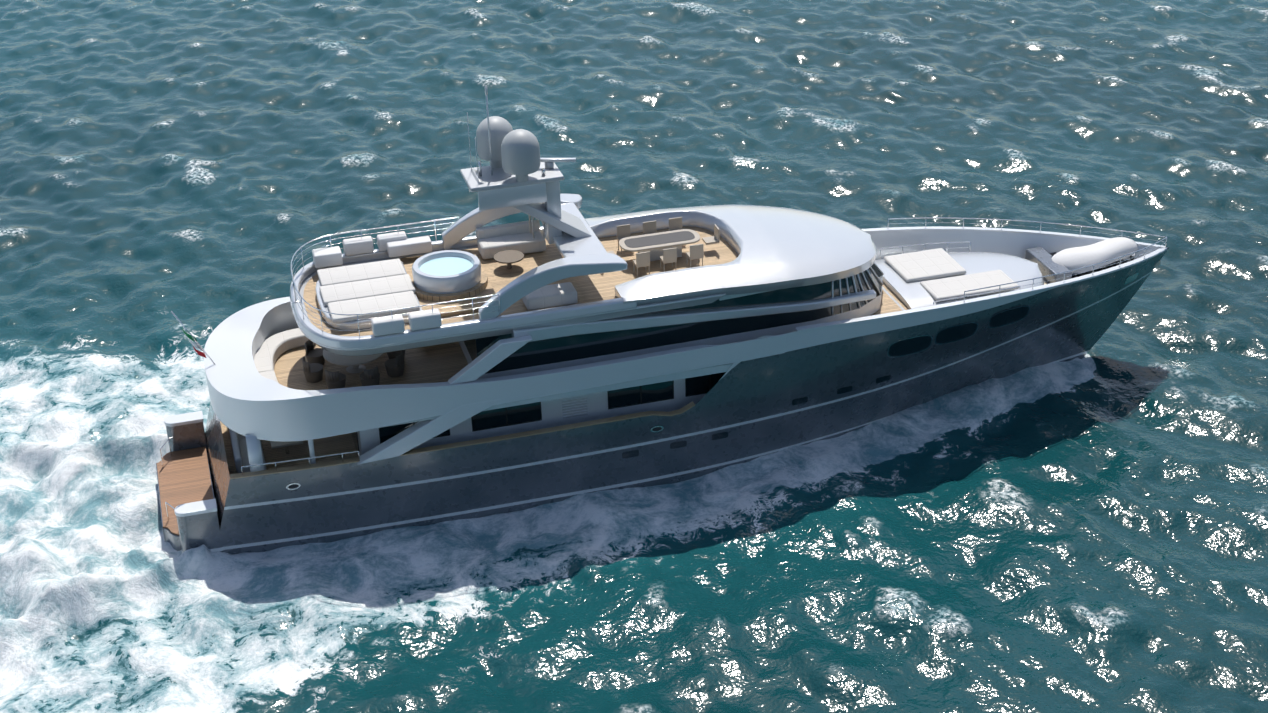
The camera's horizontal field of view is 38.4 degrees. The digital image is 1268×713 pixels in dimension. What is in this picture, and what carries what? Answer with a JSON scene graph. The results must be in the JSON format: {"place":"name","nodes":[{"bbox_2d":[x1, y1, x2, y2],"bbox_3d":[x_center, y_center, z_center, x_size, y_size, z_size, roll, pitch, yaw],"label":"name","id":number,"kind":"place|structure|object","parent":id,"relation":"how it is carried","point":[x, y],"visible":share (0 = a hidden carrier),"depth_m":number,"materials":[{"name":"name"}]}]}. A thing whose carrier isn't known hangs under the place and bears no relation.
{"place":"outdoors","nodes":[
{"label":"outdoors","id":0,"kind":"place"},
{"bbox_2d":[156,447,214,550],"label":"trim","id":1,"kind":"structure","parent":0,"point":[173,540],"depth_m":63.21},
{"bbox_2d":[156,446,213,534],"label":"swim platform deck","id":2,"kind":"structure","parent":1,"relation":"on","point":[183,476],"depth_m":65.86,"materials":[{"name":"brown wood"}]},
{"bbox_2d":[160,437,174,520],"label":"yacht platform rails","id":3,"kind":"object","parent":2,"relation":"on","point":[166,503],"visible":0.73,"depth_m":66.52,"materials":[{"name":"silver metal"}]},
{"bbox_2d":[171,311,214,364],"bbox_3d":[-15.184,-0.609,62.842,1.238,2.320,0.050,-9,28,-13],"label":"yacht flag staff","id":4,"kind":"object","parent":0,"point":[193,337],"visible":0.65,"depth_m":62.80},
{"bbox_2d":[181,547,222,552],"bbox_3d":[-14.905,6.594,62.835,1.384,0.130,0.626,-9,28,-13],"label":"hull stripe","id":5,"kind":"object","parent":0,"point":[216,549],"visible":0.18,"depth_m":62.67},
{"bbox_2d":[274,342,467,389],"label":"deck floor","id":6,"kind":"structure","parent":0,"point":[439,363],"depth_m":65.08,"materials":[{"name":"brown wood"}]},
{"bbox_2d":[259,370,278,382],"bbox_3d":[-11.941,1.375,62.900,3.930,0.450,1.559,18,34,34],"label":"sofa base","id":7,"kind":"object","parent":6,"relation":"on","point":[271,375],"visible":0.1,"depth_m":63.84,"materials":[{"name":"white fabric"}]},
{"bbox_2d":[303,363,322,382],"bbox_3d":[-11.317,0.597,64.340,0.720,0.460,0.702,-9,28,-13],"label":"chair","id":8,"kind":"object","parent":6,"relation":"on","point":[314,374],"visible":0.85,"depth_m":64.14,"materials":[{"name":"black fabric"}]},
{"bbox_2d":[302,357,309,371],"bbox_3d":[-11.557,0.294,64.048,0.165,0.380,0.533,-15,30,-23],"label":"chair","id":9,"kind":"object","parent":8,"relation":"on","point":[306,366],"visible":1,"depth_m":63.91,"materials":[{"name":"black fabric"}]},
{"bbox_2d":[305,348,324,364],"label":"chair","id":10,"kind":"object","parent":6,"relation":"on","point":[314,355],"visible":0.65,"depth_m":65.16,"materials":[{"name":"black fabric"}]},
{"bbox_2d":[305,340,313,354],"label":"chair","id":11,"kind":"object","parent":10,"relation":"on","point":[309,345],"visible":0.92,"depth_m":65.31,"materials":[{"name":"black fabric"}]},
{"bbox_2d":[325,373,345,388],"bbox_3d":[-10.411,0.929,63.651,0.720,0.460,0.702,-9,28,-13],"label":"chair","id":12,"kind":"object","parent":6,"relation":"on","point":[338,384],"visible":0.56,"depth_m":63.40,"materials":[{"name":"brown wicker"}]},
{"bbox_2d":[325,370,339,381],"bbox_3d":[-10.500,0.681,63.245,0.533,0.380,0.165,7,29,16],"label":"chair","id":13,"kind":"object","parent":12,"relation":"on","point":[332,376],"visible":1,"depth_m":63.19,"materials":[{"name":"black fabric"}]},
{"bbox_2d":[359,372,379,385],"bbox_3d":[-9.229,0.853,63.725,0.720,0.460,0.702,-9,28,-13],"label":"chair","id":14,"kind":"object","parent":6,"relation":"on","point":[375,381],"visible":0.46,"depth_m":63.46,"materials":[{"name":"black fabric"}]},
{"bbox_2d":[364,366,378,379],"bbox_3d":[-9.122,0.593,63.331,0.533,0.380,0.165,-15,30,-23],"label":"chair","id":15,"kind":"object","parent":14,"relation":"on","point":[371,374],"visible":1,"depth_m":63.28,"materials":[{"name":"black fabric"}]},
{"bbox_2d":[385,358,404,377],"bbox_3d":[-8.465,0.414,64.520,0.720,0.460,0.702,-9,28,-13],"label":"chair","id":16,"kind":"object","parent":6,"relation":"on","point":[393,370],"visible":0.73,"depth_m":64.31,"materials":[{"name":"brown wicker"}]},
{"bbox_2d":[395,351,403,366],"bbox_3d":[-8.231,0.081,64.257,0.165,0.380,0.533,7,29,16],"label":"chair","id":17,"kind":"object","parent":16,"relation":"on","point":[399,360],"visible":1,"depth_m":64.13,"materials":[{"name":"black fabric"}]},
{"bbox_2d":[420,257,472,275],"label":"spa water","id":18,"kind":"structure","parent":0,"point":[443,266],"depth_m":64.39,"materials":[{"name":"teal liquid"}]},
{"bbox_2d":[460,162,563,191],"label":"mast platform","id":19,"kind":"structure","parent":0,"point":[499,178],"depth_m":62.92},
{"bbox_2d":[467,85,492,181],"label":"antennas","id":20,"kind":"object","parent":19,"relation":"attached to","point":[486,92],"visible":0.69,"depth_m":62.45,"materials":[{"name":"grey metal"}]},
{"bbox_2d":[476,116,512,167],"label":"satellite dome","id":21,"kind":"structure","parent":19,"relation":"on","point":[501,128],"depth_m":62.99,"materials":[{"name":"grey plastic"}]},
{"bbox_2d":[478,161,545,176],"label":"yacht fittings","id":22,"kind":"object","parent":19,"relation":"on","point":[542,170],"visible":0.04,"depth_m":62.98,"materials":[{"name":"white metal"}]},
{"bbox_2d":[501,129,540,181],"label":"satellite dome","id":23,"kind":"structure","parent":19,"relation":"on","point":[520,152],"depth_m":61.82,"materials":[{"name":"grey plastic"}]},
{"bbox_2d":[471,168,590,237],"bbox_3d":[-3.668,-5.332,64.111,3.994,2.784,1.697,-9,28,-13],"label":"yacht mast pylon","id":24,"kind":"object","parent":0,"point":[570,224],"visible":0.52,"depth_m":63.90,"materials":[{"name":"white paint"}]},
{"bbox_2d":[469,181,561,243],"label":"yacht mast plates","id":25,"kind":"object","parent":24,"relation":"attached to","point":[547,195],"visible":0.4,"depth_m":62.92,"materials":[{"name":"grey metal"}]},
{"bbox_2d":[529,162,553,238],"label":"yacht mast struts","id":26,"kind":"object","parent":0,"point":[549,165],"visible":0.56,"depth_m":64.09,"materials":[{"name":"white metal"}]},
{"bbox_2d":[540,158,575,161],"bbox_3d":[-2.968,-6.862,63.550,1.900,0.120,0.180,0,28,4],"label":"radar antenna","id":27,"kind":"object","parent":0,"point":[557,159],"visible":0.5,"depth_m":63.45,"materials":[{"name":"white plastic"}]},
{"bbox_2d":[541,202,606,257],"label":"yacht mast beam","id":28,"kind":"structure","parent":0,"point":[567,245],"depth_m":63.94,"materials":[{"name":"white paint"}]},
{"bbox_2d":[0,0,1267,712],"bbox_3d":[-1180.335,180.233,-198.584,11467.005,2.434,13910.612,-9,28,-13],"label":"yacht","id":29,"kind":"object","parent":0,"point":[1088,534],"depth_m":73.71,"materials":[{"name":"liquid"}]},
{"bbox_2d":[166,422,206,451],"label":"yacht stern wing","id":30,"kind":"structure","parent":29,"relation":"on","point":[188,436],"depth_m":67.68,"materials":[{"name":"brown wood"}]},
{"bbox_2d":[164,411,203,426],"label":"bulwark cap","id":31,"kind":"object","parent":30,"relation":"on","point":[183,419],"visible":1,"depth_m":67.52,"materials":[{"name":"white paint"}]},
{"bbox_2d":[220,247,1168,553],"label":"yacht hull","id":32,"kind":"object","parent":29,"relation":"on","point":[750,409],"visible":0.38,"depth_m":65.44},
{"bbox_2d":[176,511,222,551],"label":"yacht stern wing","id":33,"kind":"structure","parent":32,"relation":"attached to","point":[197,530],"depth_m":62.20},
{"bbox_2d":[174,499,216,516],"bbox_3d":[-14.950,5.178,62.093,1.410,0.130,0.653,-9,28,-13],"label":"bulwark cap","id":34,"kind":"object","parent":33,"relation":"on","point":[196,508],"visible":0.98,"depth_m":61.98,"materials":[{"name":"white paint"}]},
{"bbox_2d":[205,401,229,527],"bbox_3d":[-14.898,4.607,65.609,0.654,4.480,7.152,-9,28,-13],"label":"transom","id":35,"kind":"object","parent":32,"relation":"attached to","point":[219,470],"visible":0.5,"depth_m":64.83,"materials":[{"name":"grey metal"}]},
{"bbox_2d":[220,421,357,473],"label":"teak yacht deck","id":36,"kind":"object","parent":32,"relation":"on","point":[338,444],"depth_m":65.13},
{"bbox_2d":[357,398,504,464],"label":"diagonal support","id":37,"kind":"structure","parent":32,"relation":"on","point":[411,437],"depth_m":62.40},
{"bbox_2d":[229,401,694,478],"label":"hull trim","id":38,"kind":"structure","parent":32,"relation":"on","point":[476,441],"depth_m":63.32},
{"bbox_2d":[286,426,663,489],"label":"yacht fairleads","id":39,"kind":"object","parent":32,"relation":"attached to","point":[299,485],"visible":0.42,"depth_m":62.25,"materials":[{"name":"silver metal"}]},
{"bbox_2d":[288,427,661,488],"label":"yacht fairlead holes","id":40,"kind":"object","parent":39,"relation":"attached to","point":[296,486],"visible":0.46,"depth_m":62.22,"materials":[{"name":"metal"}]},
{"bbox_2d":[357,379,706,455],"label":"yacht house","id":41,"kind":"structure","parent":32,"relation":"on","point":[553,413],"depth_m":64.69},
{"bbox_2d":[229,429,242,472],"bbox_3d":[-14.252,2.939,64.961,0.250,0.600,4.000,-9,28,-13],"label":"yacht cockpit sofa back","id":42,"kind":"object","parent":41,"relation":"on","point":[236,450],"visible":0.5,"depth_m":63.66,"materials":[{"name":"white fabric"}]},
{"bbox_2d":[237,433,266,472],"bbox_3d":[-13.811,3.137,65.204,0.900,0.500,4.000,-9,28,-13],"label":"yacht cockpit sofa","id":43,"kind":"object","parent":41,"relation":"on","point":[243,448],"visible":0.06,"depth_m":64.13,"materials":[{"name":"white fabric"}]},
{"bbox_2d":[245,434,315,471],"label":"support pillars","id":44,"kind":"structure","parent":41,"relation":"on","point":[254,450],"depth_m":61.66,"materials":[{"name":"silver metal"}]},
{"bbox_2d":[270,441,302,448],"bbox_3d":[-12.572,2.613,65.332,1.100,0.080,2.400,-9,28,-13],"label":"yacht cockpit table","id":45,"kind":"object","parent":41,"relation":"on","point":[276,444],"visible":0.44,"depth_m":64.36,"materials":[{"name":"beige"}]},
{"bbox_2d":[241,451,359,474],"bbox_3d":[-12.336,2.023,65.105,3.969,0.321,7.526,-9,28,-13],"label":"railing","id":46,"kind":"object","parent":41,"relation":"on","point":[301,459],"visible":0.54,"depth_m":61.93,"materials":[{"name":"silver metal"}]},
{"bbox_2d":[351,432,359,456],"bbox_3d":[-10.299,1.784,65.636,0.040,2.100,4.400,-9,28,-13],"label":"yacht glass","id":47,"kind":"object","parent":41,"relation":"in","point":[355,437],"visible":0.07,"depth_m":64.34,"materials":[{"name":"black glass"}]},
{"bbox_2d":[218,363,732,435],"bbox_3d":[-6.014,-0.044,66.071,18.450,0.296,7.960,-9,28,-13],"label":"yacht upper deck plate","id":48,"kind":"object","parent":41,"relation":"on","point":[689,374],"visible":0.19,"depth_m":63.74,"materials":[{"name":"grey metal"}]},
{"bbox_2d":[204,335,784,441],"bbox_3d":[-4.681,0.918,62.770,20.397,1.640,3.713,-3,28,-2],"label":"upper deck bulwark","id":49,"kind":"object","parent":41,"relation":"on","point":[246,397],"visible":0.92,"depth_m":61.94,"materials":[{"name":"silver metal"}]},
{"bbox_2d":[448,335,531,383],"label":"diagonal support","id":50,"kind":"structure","parent":49,"relation":"on","point":[493,355],"depth_m":61.94,"materials":[{"name":"white paint"}]},
{"bbox_2d":[512,289,875,341],"bbox_3d":[2.355,-1.565,64.556,13.856,1.512,0.624,-11,29,-16],"label":"yacht swoosh","id":51,"kind":"object","parent":49,"relation":"on","point":[648,320],"visible":0.77,"depth_m":64.19,"materials":[{"name":"grey metal"}]},
{"bbox_2d":[379,374,710,443],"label":"window frames","id":52,"kind":"structure","parent":41,"relation":"attached to","point":[608,408],"depth_m":65.12,"materials":[{"name":"grey metal"}]},
{"bbox_2d":[380,372,725,442],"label":"windows","id":53,"kind":"structure","parent":41,"relation":"in","point":[532,412],"depth_m":64.96,"materials":[{"name":"black glass"}]},
{"bbox_2d":[562,397,587,417],"bbox_3d":[-2.929,0.507,67.343,0.900,0.690,6.050,-9,28,-13],"label":"ventilation grille","id":54,"kind":"object","parent":41,"relation":"on","point":[573,411],"visible":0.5,"depth_m":64.75,"materials":[{"name":"white metal"}]},
{"bbox_2d":[464,264,882,373],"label":"windows","id":55,"kind":"structure","parent":41,"relation":"on","point":[550,351],"depth_m":64.64,"materials":[{"name":"black glass"}]},
{"bbox_2d":[203,297,298,365],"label":"aft bulwark","id":56,"kind":"object","parent":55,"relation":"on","point":[245,333],"visible":0.27,"depth_m":65.76,"materials":[{"name":"silver metal"}]},
{"bbox_2d":[181,327,205,357],"bbox_3d":[-15.197,-0.447,62.921,0.693,1.358,0.198,-9,28,-13],"label":"yacht flag","id":57,"kind":"object","parent":56,"relation":"attached to","point":[200,353],"visible":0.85,"depth_m":62.93,"materials":[{"name":"green fabric"}]},
{"bbox_2d":[254,328,314,372],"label":"curved sofa","id":58,"kind":"object","parent":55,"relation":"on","point":[271,350],"visible":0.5,"depth_m":66.03,"materials":[{"name":"white fabric"}]},
{"bbox_2d":[323,350,382,372],"bbox_3d":[-9.946,0.104,64.887,2.200,0.750,2.200,-9,28,-13],"label":"dining table","id":59,"kind":"object","parent":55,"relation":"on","point":[353,364],"visible":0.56,"depth_m":64.19,"materials":[{"name":"beige"}]},
{"bbox_2d":[387,350,404,358],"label":"chair","id":60,"kind":"object","parent":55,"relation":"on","point":[394,354],"visible":0.19,"depth_m":65.27,"materials":[{"name":"black fabric"}]},
{"bbox_2d":[298,236,725,355],"bbox_3d":[-4.811,-2.449,65.223,14.705,0.516,7.267,-9,28,-13],"label":"sun deck edge","id":61,"kind":"object","parent":55,"relation":"on","point":[673,304],"visible":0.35,"depth_m":62.56,"materials":[{"name":"white paint"}]},
{"bbox_2d":[315,261,422,330],"bbox_3d":[-9.411,-2.103,63.926,3.350,0.320,4.500,-9,28,-13],"label":"sun pad base","id":62,"kind":"object","parent":61,"relation":"on","point":[349,326],"visible":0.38,"depth_m":62.17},
{"bbox_2d":[317,259,419,322],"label":"yacht sun pad cushions","id":63,"kind":"object","parent":62,"relation":"on","point":[377,286],"visible":1,"depth_m":63.59,"materials":[{"name":"white fabric"}]},
{"bbox_2d":[312,236,431,267],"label":"yacht sun lockers","id":64,"kind":"object","parent":61,"relation":"on","point":[327,257],"visible":0.9,"depth_m":66.42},
{"bbox_2d":[290,226,543,307],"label":"deck bulwark","id":65,"kind":"object","parent":61,"relation":"on","point":[301,275],"visible":0.31,"depth_m":66.84,"materials":[{"name":"white"}]},
{"bbox_2d":[291,217,500,337],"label":"yacht sun deck rails","id":66,"kind":"object","parent":65,"relation":"on","point":[294,287],"visible":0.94,"depth_m":61.68,"materials":[{"name":"silver metal"}]},
{"bbox_2d":[343,231,441,335],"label":"yacht raft boxes","id":67,"kind":"object","parent":66,"relation":"on","point":[420,320],"visible":0.94,"depth_m":60.99,"materials":[{"name":"white plastic"}]},
{"bbox_2d":[412,250,480,293],"bbox_3d":[-6.614,-2.996,64.365,2.440,0.620,2.440,-9,28,-13],"label":"hot tub","id":68,"kind":"object","parent":61,"relation":"on","point":[456,283],"visible":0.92,"depth_m":63.60,"materials":[{"name":"white plastic"}]},
{"bbox_2d":[404,254,495,317],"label":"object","id":69,"kind":"structure","parent":61,"relation":"on","point":[488,290],"depth_m":63.14,"materials":[{"name":"brown wood"}]},
{"bbox_2d":[410,268,487,301],"bbox_3d":[-6.603,-2.650,64.546,2.840,0.200,2.840,-9,28,-13],"label":"yacht spa step","id":70,"kind":"object","parent":69,"relation":"on","point":[480,286],"visible":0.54,"depth_m":63.51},
{"bbox_2d":[303,238,615,335],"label":"sun deck floor","id":71,"kind":"structure","parent":61,"relation":"on","point":[500,276],"depth_m":65.04,"materials":[{"name":"brown wood"}]},
{"bbox_2d":[494,250,523,268],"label":"round table","id":72,"kind":"object","parent":71,"relation":"on","point":[508,257],"visible":1,"depth_m":65.85,"materials":[{"name":"beige wood"}]},
{"bbox_2d":[292,298,636,348],"bbox_3d":[-5.905,-1.149,61.913,11.994,0.360,3.040,-1,28,1],"label":"yacht coaming","id":73,"kind":"object","parent":61,"relation":"on","point":[309,329],"visible":0.94,"depth_m":61.60,"materials":[{"name":"white"}]},
{"bbox_2d":[478,231,545,258],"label":"sofa","id":74,"kind":"object","parent":61,"relation":"on","point":[491,247],"visible":0.96,"depth_m":66.93,"materials":[{"name":"white fabric"}]},
{"bbox_2d":[476,220,539,244],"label":"sofa backrest","id":75,"kind":"object","parent":74,"relation":"attached to","point":[502,230],"visible":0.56,"depth_m":67.36,"materials":[{"name":"grey fabric"}]},
{"bbox_2d":[442,194,582,250],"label":"radar arch","id":76,"kind":"structure","parent":61,"relation":"on","point":[456,232],"depth_m":67.24,"materials":[{"name":"white"}]},
{"bbox_2d":[522,282,577,310],"bbox_3d":[-2.930,-2.094,63.262,1.800,0.500,0.900,-9,28,-13],"label":"yacht sun sofa","id":77,"kind":"object","parent":61,"relation":"on","point":[554,295],"visible":0.9,"depth_m":62.93,"materials":[{"name":"white fabric"}]},
{"bbox_2d":[478,253,627,319],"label":"arch","id":78,"kind":"structure","parent":61,"relation":"on","point":[522,286],"depth_m":61.77,"materials":[{"name":"white"}]},
{"bbox_2d":[585,204,876,305],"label":"roof","id":79,"kind":"structure","parent":55,"relation":"on","point":[776,248],"depth_m":66.02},
{"bbox_2d":[547,226,737,300],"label":"deck floor","id":80,"kind":"structure","parent":79,"relation":"on","point":[603,285],"depth_m":65.99,"materials":[{"name":"beige wood"}]},
{"bbox_2d":[599,217,719,276],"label":"dining chairs","id":81,"kind":"object","parent":79,"relation":"on","point":[669,254],"visible":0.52,"depth_m":65.79,"materials":[{"name":"beige fabric"}]},
{"bbox_2d":[638,245,681,260],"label":"dining table base","id":82,"kind":"object","parent":79,"relation":"on","point":[655,254],"visible":0.31,"depth_m":66.20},
{"bbox_2d":[619,229,699,251],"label":"dining table","id":83,"kind":"object","parent":82,"relation":"on","point":[622,245],"visible":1,"depth_m":65.85,"materials":[{"name":"white"}]},
{"bbox_2d":[624,231,694,247],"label":"table top","id":84,"kind":"object","parent":83,"relation":"in","point":[659,239],"visible":1,"depth_m":66.12,"materials":[{"name":"grey stone"}]},
{"bbox_2d":[622,307,1028,457],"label":"portholes","id":85,"kind":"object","parent":32,"relation":"in","point":[908,346],"depth_m":67.06,"materials":[{"name":"black glass"}]},
{"bbox_2d":[870,282,908,315],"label":"wooden deck","id":86,"kind":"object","parent":32,"relation":"on","point":[888,304],"visible":0.02,"depth_m":68.46,"materials":[{"name":"brown wood"}]},
{"bbox_2d":[882,286,904,309],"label":"yacht fore step","id":87,"kind":"object","parent":86,"relation":"on","point":[893,299],"visible":0.07,"depth_m":68.83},
{"bbox_2d":[875,252,1043,308],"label":"yacht coach roof","id":88,"kind":"structure","parent":32,"relation":"on","point":[912,295],"depth_m":70.29,"materials":[{"name":"white paint"}]},
{"bbox_2d":[884,248,965,282],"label":"sun pad","id":89,"kind":"object","parent":88,"relation":"on","point":[924,265],"visible":1,"depth_m":70.49,"materials":[{"name":"white fabric"}]},
{"bbox_2d":[920,270,1018,300],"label":"sun pad","id":90,"kind":"object","parent":88,"relation":"on","point":[946,288],"visible":0.77,"depth_m":69.01,"materials":[{"name":"white fabric"}]},
{"bbox_2d":[795,247,1166,331],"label":"yacht bow cap","id":91,"kind":"object","parent":32,"relation":"on","point":[984,298],"visible":0.98,"depth_m":66.97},
{"bbox_2d":[887,272,1138,357],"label":"porthole frames","id":92,"kind":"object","parent":32,"relation":"attached to","point":[1131,278],"visible":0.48,"depth_m":67.54,"materials":[{"name":"black metal"}]},
{"bbox_2d":[868,231,1158,259],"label":"bulwark","id":93,"kind":"object","parent":32,"relation":"on","point":[1017,244],"visible":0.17,"depth_m":73.12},
{"bbox_2d":[861,226,1164,247],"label":"bulwark cap rail","id":94,"kind":"object","parent":93,"relation":"on","point":[894,229],"visible":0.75,"depth_m":73.03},
{"bbox_2d":[880,217,1166,304],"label":"yacht rails","id":95,"kind":"object","parent":32,"relation":"on","point":[1133,256],"visible":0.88,"depth_m":72.32,"materials":[{"name":"silver metal"}]},
{"bbox_2d":[1075,260,1121,276],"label":"yacht tender chocks","id":96,"kind":"object","parent":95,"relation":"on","point":[1082,273],"visible":0.14,"depth_m":72.13,"materials":[{"name":"grey"}]},
{"bbox_2d":[1044,260,1160,284],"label":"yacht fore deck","id":97,"kind":"structure","parent":32,"relation":"on","point":[1157,264],"depth_m":72.76,"materials":[{"name":"grey metal"}]},
{"bbox_2d":[1025,247,1071,282],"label":"yacht fore locker","id":98,"kind":"object","parent":97,"relation":"on","point":[1042,258],"visible":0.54,"depth_m":71.43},
{"bbox_2d":[459,289,881,378],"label":"superstructure wall","id":99,"kind":"structure","parent":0,"point":[870,307],"depth_m":65.25,"materials":[{"name":"white paint"}]},
{"bbox_2d":[719,290,772,300],"bbox_3d":[5.141,-3.977,67.629,6.300,0.200,6.600,-9,28,-13],"label":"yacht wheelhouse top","id":100,"kind":"object","parent":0,"point":[725,297],"visible":0.1,"depth_m":64.28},
{"bbox_2d":[832,262,883,315],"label":"window mullions","id":101,"kind":"object","parent":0,"point":[855,286],"visible":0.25,"depth_m":66.74,"materials":[{"name":"grey metal"}]},
{"bbox_2d":[1043,261,1129,283],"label":"yacht fore well","id":102,"kind":"object","parent":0,"point":[1096,270],"visible":0.04,"depth_m":72.15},
{"bbox_2d":[1052,237,1137,273],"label":"tender boat","id":103,"kind":"object","parent":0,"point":[1088,255],"visible":0.88,"depth_m":71.75,"materials":[{"name":"white fabric"}]}
]}

